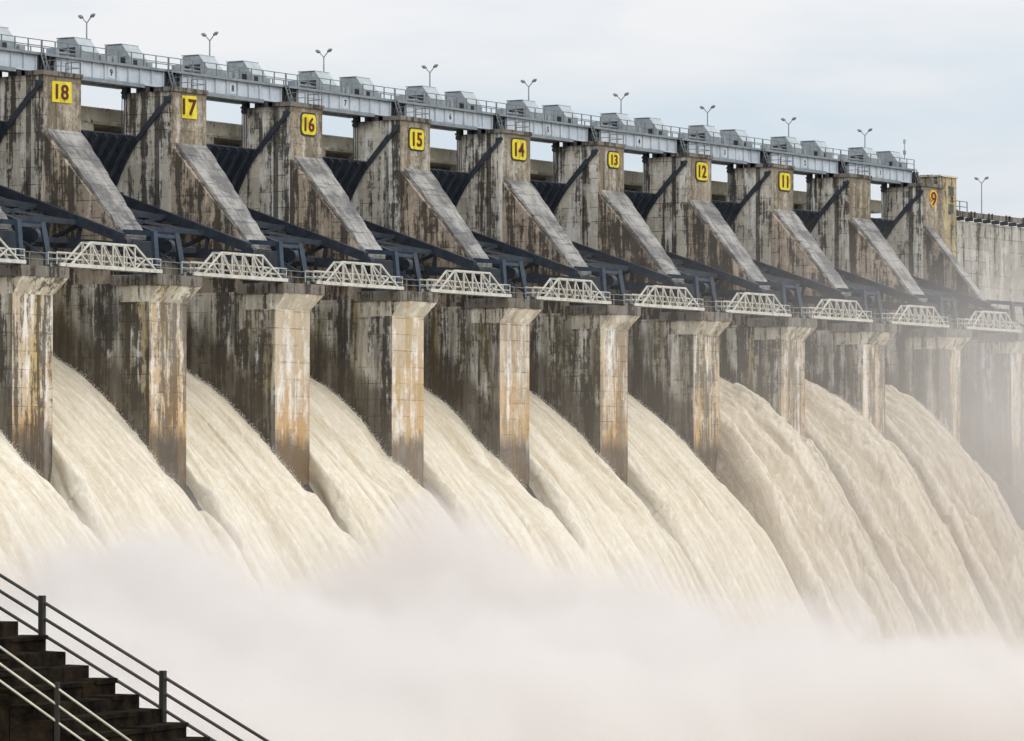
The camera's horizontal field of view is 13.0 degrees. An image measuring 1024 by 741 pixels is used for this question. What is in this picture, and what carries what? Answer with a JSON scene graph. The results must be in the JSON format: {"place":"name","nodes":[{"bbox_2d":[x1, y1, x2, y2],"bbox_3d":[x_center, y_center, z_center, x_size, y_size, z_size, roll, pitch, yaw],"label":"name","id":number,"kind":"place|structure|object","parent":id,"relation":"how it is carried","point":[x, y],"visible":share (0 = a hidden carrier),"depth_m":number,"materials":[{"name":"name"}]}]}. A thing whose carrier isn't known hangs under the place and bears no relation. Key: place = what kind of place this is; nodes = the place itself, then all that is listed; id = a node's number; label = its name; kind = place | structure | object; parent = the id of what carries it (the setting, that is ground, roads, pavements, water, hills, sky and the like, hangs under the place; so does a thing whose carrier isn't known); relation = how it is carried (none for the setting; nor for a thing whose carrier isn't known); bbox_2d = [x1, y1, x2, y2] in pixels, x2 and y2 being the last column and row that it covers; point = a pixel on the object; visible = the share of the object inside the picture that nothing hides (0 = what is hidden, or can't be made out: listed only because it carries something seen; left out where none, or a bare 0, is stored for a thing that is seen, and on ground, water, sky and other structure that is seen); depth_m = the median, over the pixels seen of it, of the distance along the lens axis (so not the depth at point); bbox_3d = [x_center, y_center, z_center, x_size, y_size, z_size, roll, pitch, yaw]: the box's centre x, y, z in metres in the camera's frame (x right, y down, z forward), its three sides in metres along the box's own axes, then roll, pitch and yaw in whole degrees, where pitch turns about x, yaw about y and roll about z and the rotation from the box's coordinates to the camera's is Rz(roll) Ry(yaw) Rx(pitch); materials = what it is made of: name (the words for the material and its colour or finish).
{"place":"outdoors","nodes":[
{"label":"outdoors","id":0,"kind":"place"},
{"bbox_2d":[0,432,192,736],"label":"falling water","id":1,"kind":"structure","parent":0,"point":[53,550],"depth_m":356.00,"materials":[{"name":"white liquid"}]},
{"bbox_2d":[50,358,331,740],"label":"falling water","id":2,"kind":"structure","parent":0,"point":[211,627],"depth_m":369.65,"materials":[{"name":"white liquid"}]},
{"bbox_2d":[186,372,452,740],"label":"falling water","id":3,"kind":"structure","parent":0,"point":[307,562],"depth_m":385.61,"materials":[{"name":"white liquid"}]},
{"bbox_2d":[0,355,961,488],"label":"spray","id":4,"kind":"object","parent":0,"point":[258,434],"visible":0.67,"depth_m":413.17,"materials":[{"name":"white liquid"}]},
{"bbox_2d":[0,0,1023,227],"label":"sky","id":5,"kind":"structure","parent":0,"point":[945,78],"materials":[{"name":"white"}]},
{"bbox_2d":[423,390,673,740],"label":"falling water","id":6,"kind":"structure","parent":0,"point":[584,668],"depth_m":415.47,"materials":[{"name":"white liquid"}]},
{"bbox_2d":[529,391,768,732],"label":"falling water","id":7,"kind":"structure","parent":0,"point":[687,661],"depth_m":431.53,"materials":[{"name":"white liquid"}]},
{"bbox_2d":[627,394,859,722],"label":"falling water","id":8,"kind":"structure","parent":0,"point":[705,520],"depth_m":446.77,"materials":[{"name":"beige liquid"}]},
{"bbox_2d":[597,702,1023,740],"bbox_3d":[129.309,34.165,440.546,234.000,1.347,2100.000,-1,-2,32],"label":"river","id":9,"kind":"structure","parent":0,"point":[997,722],"depth_m":426.39,"materials":[{"name":"white liquid"}]},
{"bbox_2d":[879,200,1023,332],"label":"dam wall","id":10,"kind":"structure","parent":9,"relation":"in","point":[990,258],"depth_m":549.74,"materials":[{"name":"concrete"}]},
{"bbox_2d":[920,175,958,258],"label":"control tower","id":11,"kind":"structure","parent":10,"relation":"on","point":[949,218],"depth_m":536.42,"materials":[{"name":"concrete"}]},
{"bbox_2d":[948,185,953,196],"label":"window","id":12,"kind":"structure","parent":11,"relation":"in","point":[950,188],"depth_m":536.72,"materials":[{"name":"glass"}]},
{"bbox_2d":[948,203,953,213],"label":"window","id":13,"kind":"structure","parent":11,"relation":"in","point":[950,205],"depth_m":536.66,"materials":[{"name":"glass"}]},
{"bbox_2d":[974,176,988,222],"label":"street lamp","id":14,"kind":"object","parent":10,"relation":"on","point":[985,178],"visible":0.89,"depth_m":561.74,"materials":[{"name":"metal"}]},
{"bbox_2d":[715,377,953,712],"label":"falling water","id":15,"kind":"structure","parent":0,"point":[775,476],"depth_m":460.05,"materials":[{"name":"beige liquid"}]},
{"bbox_2d":[805,379,1023,706],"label":"falling water","id":16,"kind":"structure","parent":0,"point":[904,526],"depth_m":476.36,"materials":[{"name":"beige liquid"}]},
{"bbox_2d":[885,384,1023,685],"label":"falling water","id":17,"kind":"structure","parent":0,"point":[968,501],"depth_m":493.17,"materials":[{"name":"beige liquid"}]},
{"bbox_3d":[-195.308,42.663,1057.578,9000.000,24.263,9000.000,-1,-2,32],"label":"ground","id":18,"kind":"structure","parent":0,"visible":0},
{"bbox_2d":[0,621,209,740],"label":"staircase","id":19,"kind":"structure","parent":18,"relation":"on","point":[21,719],"depth_m":53.64,"materials":[{"name":"concrete"}]},
{"bbox_2d":[0,646,131,740],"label":"stair railing","id":20,"kind":"object","parent":19,"relation":"on","point":[57,706],"visible":1,"depth_m":51.96,"materials":[{"name":"grey metal"}]},
{"bbox_2d":[0,573,268,740],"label":"stair railing","id":21,"kind":"object","parent":19,"relation":"on","point":[161,674],"visible":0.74,"depth_m":54.97,"materials":[{"name":"grey metal"}]},
{"bbox_2d":[178,437,1023,530],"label":"spillway weir","id":22,"kind":"object","parent":18,"relation":"on","point":[1013,496],"visible":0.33,"depth_m":518.30,"materials":[{"name":"concrete"}]},
{"bbox_2d":[0,207,68,482],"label":"spillway pier","id":23,"kind":"structure","parent":22,"relation":"on","point":[28,292],"depth_m":366.56,"materials":[{"name":"concrete"}]},
{"bbox_2d":[0,238,25,263],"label":"truss footbridge","id":24,"kind":"object","parent":23,"relation":"attached to","point":[7,260],"visible":1,"depth_m":363.34,"materials":[{"name":"white paint"}]},
{"bbox_2d":[47,241,162,273],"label":"truss footbridge","id":25,"kind":"object","parent":23,"relation":"attached to","point":[102,261],"visible":1,"depth_m":374.46,"materials":[{"name":"white paint"}]},
{"bbox_2d":[81,106,880,213],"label":"road bridge","id":26,"kind":"structure","parent":23,"relation":"attached to","point":[109,121],"depth_m":441.97,"materials":[{"name":"concrete"}]},
{"bbox_2d":[0,59,201,483],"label":"spillway pier","id":27,"kind":"structure","parent":22,"relation":"on","point":[119,338],"depth_m":384.54,"materials":[{"name":"concrete"}]},
{"bbox_2d":[0,34,49,76],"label":"hoist bridge","id":28,"kind":"structure","parent":27,"relation":"on","point":[18,60],"depth_m":389.53,"materials":[{"name":"paint"}]},
{"bbox_2d":[0,27,13,48],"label":"hoist hood","id":29,"kind":"object","parent":28,"relation":"on","point":[5,30],"visible":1,"depth_m":389.35,"materials":[{"name":"grey metal"}]},
{"bbox_2d":[0,120,131,250],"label":"radial gate","id":30,"kind":"structure","parent":27,"relation":"attached to","point":[11,199],"depth_m":383.38,"materials":[{"name":"metal"}]},
{"bbox_2d":[181,252,287,281],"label":"truss footbridge","id":31,"kind":"object","parent":27,"relation":"attached to","point":[241,275],"visible":1,"depth_m":390.09,"materials":[{"name":"white paint"}]},
{"bbox_2d":[117,76,324,483],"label":"spillway pier","id":32,"kind":"structure","parent":22,"relation":"on","point":[248,347],"depth_m":400.18,"materials":[{"name":"concrete"}]},
{"bbox_2d":[16,40,176,92],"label":"hoist bridge","id":33,"kind":"structure","parent":32,"relation":"on","point":[106,70],"depth_m":400.95,"materials":[{"name":"metal"}]},
{"bbox_2d":[56,37,98,59],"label":"hoist hood","id":34,"kind":"object","parent":33,"relation":"on","point":[79,41],"visible":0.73,"depth_m":398.84,"materials":[{"name":"metal"}]},
{"bbox_2d":[78,13,95,38],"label":"street lamp","id":35,"kind":"object","parent":33,"relation":"on","point":[91,16],"visible":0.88,"depth_m":403.29,"materials":[{"name":"metal"}]},
{"bbox_2d":[105,43,145,65],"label":"hoist hood","id":36,"kind":"object","parent":33,"relation":"on","point":[128,47],"visible":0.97,"depth_m":404.72,"materials":[{"name":"grey metal"}]},
{"bbox_2d":[81,88,257,260],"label":"radial gate","id":37,"kind":"structure","parent":32,"relation":"attached to","point":[113,151],"depth_m":400.31,"materials":[{"name":"metal"}]},
{"bbox_2d":[305,261,403,289],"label":"truss footbridge","id":38,"kind":"object","parent":32,"relation":"attached to","point":[361,284],"visible":1,"depth_m":405.77,"materials":[{"name":"white paint"}]},
{"bbox_2d":[238,92,437,484],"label":"spillway pier","id":39,"kind":"structure","parent":22,"relation":"on","point":[367,354],"depth_m":415.79,"materials":[{"name":"concrete"}]},
{"bbox_2d":[146,57,293,107],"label":"hoist bridge","id":40,"kind":"structure","parent":39,"relation":"on","point":[228,86],"depth_m":416.63,"materials":[{"name":"metal"}]},
{"bbox_2d":[181,54,221,75],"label":"hoist hood","id":41,"kind":"object","parent":40,"relation":"on","point":[203,58],"visible":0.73,"depth_m":414.72,"materials":[{"name":"metal"}]},
{"bbox_2d":[201,31,217,55],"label":"street lamp","id":42,"kind":"object","parent":40,"relation":"on","point":[205,35],"visible":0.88,"depth_m":419.16,"materials":[{"name":"metal"}]},
{"bbox_2d":[226,60,265,81],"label":"hoist hood","id":43,"kind":"object","parent":40,"relation":"on","point":[250,64],"visible":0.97,"depth_m":420.54,"materials":[{"name":"grey metal"}]},
{"bbox_2d":[206,103,374,269],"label":"radial gate","id":44,"kind":"structure","parent":39,"relation":"attached to","point":[235,163],"depth_m":415.86,"materials":[{"name":"metal"}]},
{"bbox_2d":[419,270,511,297],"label":"truss footbridge","id":45,"kind":"object","parent":39,"relation":"attached to","point":[470,291],"visible":1,"depth_m":421.39,"materials":[{"name":"white paint"}]},
{"bbox_2d":[309,378,566,740],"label":"falling water","id":46,"kind":"structure","parent":22,"relation":"on","point":[394,521],"depth_m":400.02,"materials":[{"name":"white liquid"}]},
{"bbox_2d":[351,106,542,484],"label":"spillway pier","id":47,"kind":"structure","parent":22,"relation":"on","point":[476,362],"depth_m":431.30,"materials":[{"name":"concrete"}]},
{"bbox_2d":[267,73,402,121],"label":"hoist bridge","id":48,"kind":"structure","parent":47,"relation":"on","point":[342,102],"depth_m":432.42,"materials":[{"name":"metal"}]},
{"bbox_2d":[298,70,336,91],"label":"hoist hood","id":49,"kind":"object","parent":48,"relation":"on","point":[320,74],"visible":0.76,"depth_m":430.52,"materials":[{"name":"metal"}]},
{"bbox_2d":[315,48,331,71],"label":"street lamp","id":50,"kind":"object","parent":48,"relation":"on","point":[328,50],"visible":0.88,"depth_m":435.03,"materials":[{"name":"metal"}]},
{"bbox_2d":[339,76,377,96],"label":"hoist hood","id":51,"kind":"object","parent":48,"relation":"on","point":[361,80],"visible":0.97,"depth_m":436.43,"materials":[{"name":"grey metal"}]},
{"bbox_2d":[322,117,483,277],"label":"radial gate","id":52,"kind":"structure","parent":47,"relation":"attached to","point":[348,174],"depth_m":431.38,"materials":[{"name":"metal"}]},
{"bbox_2d":[525,278,611,304],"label":"truss footbridge","id":53,"kind":"object","parent":47,"relation":"attached to","point":[583,299],"visible":1,"depth_m":437.04,"materials":[{"name":"white paint"}]},
{"bbox_2d":[455,119,640,484],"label":"spillway pier","id":54,"kind":"structure","parent":22,"relation":"on","point":[578,365],"depth_m":447.00,"materials":[{"name":"concrete"}]},
{"bbox_2d":[378,88,503,134],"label":"hoist bridge","id":55,"kind":"structure","parent":54,"relation":"on","point":[447,116],"depth_m":447.96,"materials":[{"name":"metal"}]},
{"bbox_2d":[405,85,442,105],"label":"hoist hood","id":56,"kind":"object","parent":55,"relation":"on","point":[427,89],"visible":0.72,"depth_m":446.43,"materials":[{"name":"metal"}]},
{"bbox_2d":[422,64,437,86],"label":"street lamp","id":57,"kind":"object","parent":55,"relation":"on","point":[425,67],"visible":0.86,"depth_m":450.91,"materials":[{"name":"metal"}]},
{"bbox_2d":[445,91,480,110],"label":"hoist hood","id":58,"kind":"object","parent":55,"relation":"on","point":[470,95],"visible":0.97,"depth_m":452.25,"materials":[{"name":"grey metal"}]},
{"bbox_2d":[430,130,583,284],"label":"radial gate","id":59,"kind":"structure","parent":54,"relation":"attached to","point":[453,184],"depth_m":446.81,"materials":[{"name":"metal"}]},
{"bbox_2d":[624,285,704,310],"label":"truss footbridge","id":60,"kind":"object","parent":54,"relation":"attached to","point":[678,306],"visible":1,"depth_m":452.62,"materials":[{"name":"white paint"}]},
{"bbox_2d":[551,132,731,475],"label":"spillway pier","id":61,"kind":"structure","parent":22,"relation":"on","point":[673,367],"depth_m":462.64,"materials":[{"name":"concrete"}]},
{"bbox_2d":[481,102,597,146],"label":"hoist bridge","id":62,"kind":"structure","parent":61,"relation":"on","point":[545,129],"depth_m":463.68,"materials":[{"name":"metal"}]},
{"bbox_2d":[506,99,541,118],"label":"hoist hood","id":63,"kind":"object","parent":62,"relation":"on","point":[522,103],"visible":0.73,"depth_m":462.31,"materials":[{"name":"metal"}]},
{"bbox_2d":[521,79,536,99],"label":"street lamp","id":64,"kind":"object","parent":62,"relation":"on","point":[533,80],"visible":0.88,"depth_m":466.75,"materials":[{"name":"metal"}]},
{"bbox_2d":[542,104,577,123],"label":"hoist hood","id":65,"kind":"object","parent":62,"relation":"on","point":[557,107],"visible":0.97,"depth_m":468.16,"materials":[{"name":"grey metal"}]},
{"bbox_2d":[530,142,677,292],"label":"radial gate","id":66,"kind":"structure","parent":61,"relation":"attached to","point":[552,194],"depth_m":462.32,"materials":[{"name":"metal"}]},
{"bbox_2d":[715,292,791,316],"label":"truss footbridge","id":67,"kind":"object","parent":61,"relation":"attached to","point":[734,310],"visible":1,"depth_m":468.43,"materials":[{"name":"white paint"}]},
{"bbox_2d":[642,144,816,436],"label":"spillway pier","id":68,"kind":"structure","parent":22,"relation":"on","point":[762,356],"depth_m":479.02,"materials":[{"name":"concrete"}]},
{"bbox_2d":[578,115,686,157],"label":"hoist bridge","id":69,"kind":"structure","parent":68,"relation":"on","point":[637,141],"depth_m":479.54,"materials":[{"name":"metal"}]},
{"bbox_2d":[600,113,634,131],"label":"hoist hood","id":70,"kind":"object","parent":69,"relation":"on","point":[624,117],"visible":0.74,"depth_m":478.16,"materials":[{"name":"metal"}]},
{"bbox_2d":[613,92,628,112],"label":"street lamp","id":71,"kind":"object","parent":69,"relation":"on","point":[625,94],"visible":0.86,"depth_m":482.65,"materials":[{"name":"metal"}]},
{"bbox_2d":[633,117,667,135],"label":"hoist hood","id":72,"kind":"object","parent":69,"relation":"on","point":[652,121],"visible":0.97,"depth_m":484.01,"materials":[{"name":"grey metal"}]},
{"bbox_2d":[624,153,765,298],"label":"radial gate","id":73,"kind":"structure","parent":68,"relation":"attached to","point":[643,203],"depth_m":477.88,"materials":[{"name":"metal"}]},
{"bbox_2d":[801,299,872,322],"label":"truss footbridge","id":74,"kind":"object","parent":68,"relation":"attached to","point":[835,314],"visible":1,"depth_m":483.94,"materials":[{"name":"white paint"}]},
{"bbox_2d":[726,155,896,438],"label":"spillway pier","id":75,"kind":"structure","parent":22,"relation":"on","point":[845,360],"depth_m":494.80,"materials":[{"name":"concrete"}]},
{"bbox_2d":[668,127,769,167],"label":"hoist bridge","id":76,"kind":"structure","parent":75,"relation":"on","point":[723,153],"depth_m":495.31,"materials":[{"name":"metal"}]},
{"bbox_2d":[688,125,720,142],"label":"hoist hood","id":77,"kind":"object","parent":76,"relation":"on","point":[704,128],"visible":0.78,"depth_m":494.00,"materials":[{"name":"metal"}]},
{"bbox_2d":[700,105,714,124],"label":"street lamp","id":78,"kind":"object","parent":76,"relation":"on","point":[712,106],"visible":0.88,"depth_m":498.48,"materials":[{"name":"metal"}]},
{"bbox_2d":[719,129,752,146],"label":"hoist hood","id":79,"kind":"object","parent":76,"relation":"on","point":[733,132],"visible":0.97,"depth_m":499.88,"materials":[{"name":"grey metal"}]},
{"bbox_2d":[711,164,847,304],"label":"radial gate","id":80,"kind":"structure","parent":75,"relation":"attached to","point":[729,211],"depth_m":493.43,"materials":[{"name":"metal"}]},
{"bbox_2d":[882,305,948,327],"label":"truss footbridge","id":81,"kind":"object","parent":75,"relation":"attached to","point":[909,314],"visible":1,"depth_m":499.87,"materials":[{"name":"white paint"}]},
{"bbox_2d":[805,165,971,444],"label":"spillway pier","id":82,"kind":"structure","parent":22,"relation":"on","point":[923,363],"depth_m":510.43,"materials":[{"name":"concrete"}]},
{"bbox_2d":[753,139,845,177],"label":"hoist bridge","id":83,"kind":"structure","parent":82,"relation":"on","point":[817,166],"depth_m":510.86,"materials":[{"name":"metal"}]},
{"bbox_2d":[770,136,801,153],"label":"hoist hood","id":84,"kind":"object","parent":83,"relation":"on","point":[784,139],"visible":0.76,"depth_m":509.86,"materials":[{"name":"metal"}]},
{"bbox_2d":[781,117,795,136],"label":"street lamp","id":85,"kind":"object","parent":83,"relation":"on","point":[793,118],"visible":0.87,"depth_m":514.35,"materials":[{"name":"metal"}]},
{"bbox_2d":[800,140,831,157],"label":"hoist hood","id":86,"kind":"object","parent":83,"relation":"on","point":[813,143],"visible":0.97,"depth_m":515.76,"materials":[{"name":"grey metal"}]},
{"bbox_2d":[794,174,924,310],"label":"radial gate","id":87,"kind":"structure","parent":82,"relation":"attached to","point":[809,219],"depth_m":509.06,"materials":[{"name":"metal"}]},
{"bbox_2d":[957,310,1020,332],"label":"truss footbridge","id":88,"kind":"object","parent":82,"relation":"attached to","point":[989,321],"visible":1,"depth_m":515.22,"materials":[{"name":"white paint"}]},
{"bbox_2d":[880,175,1023,492],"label":"spillway pier","id":89,"kind":"structure","parent":22,"relation":"on","point":[992,392],"depth_m":524.17,"materials":[{"name":"concrete"}]},
{"bbox_2d":[832,150,920,186],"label":"hoist bridge","id":90,"kind":"structure","parent":89,"relation":"on","point":[891,176],"depth_m":526.72,"materials":[{"name":"metal"}]},
{"bbox_2d":[848,147,877,163],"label":"hoist hood","id":91,"kind":"object","parent":90,"relation":"on","point":[864,150],"visible":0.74,"depth_m":525.69,"materials":[{"name":"metal"}]},
{"bbox_2d":[857,128,872,146],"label":"street lamp","id":92,"kind":"object","parent":90,"relation":"on","point":[860,130],"visible":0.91,"depth_m":530.25,"materials":[{"name":"metal"}]},
{"bbox_2d":[876,151,905,167],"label":"hoist hood","id":93,"kind":"object","parent":90,"relation":"on","point":[893,154],"visible":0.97,"depth_m":531.63,"materials":[{"name":"grey metal"}]},
{"bbox_2d":[903,139,905,159],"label":"antenna mast","id":94,"kind":"object","parent":90,"relation":"on","point":[904,150],"visible":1,"depth_m":534.69,"materials":[{"name":"metal"}]},
{"bbox_2d":[871,183,996,315],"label":"radial gate","id":95,"kind":"structure","parent":89,"relation":"attached to","point":[885,226],"depth_m":524.49,"materials":[{"name":"metal"}]}
]}

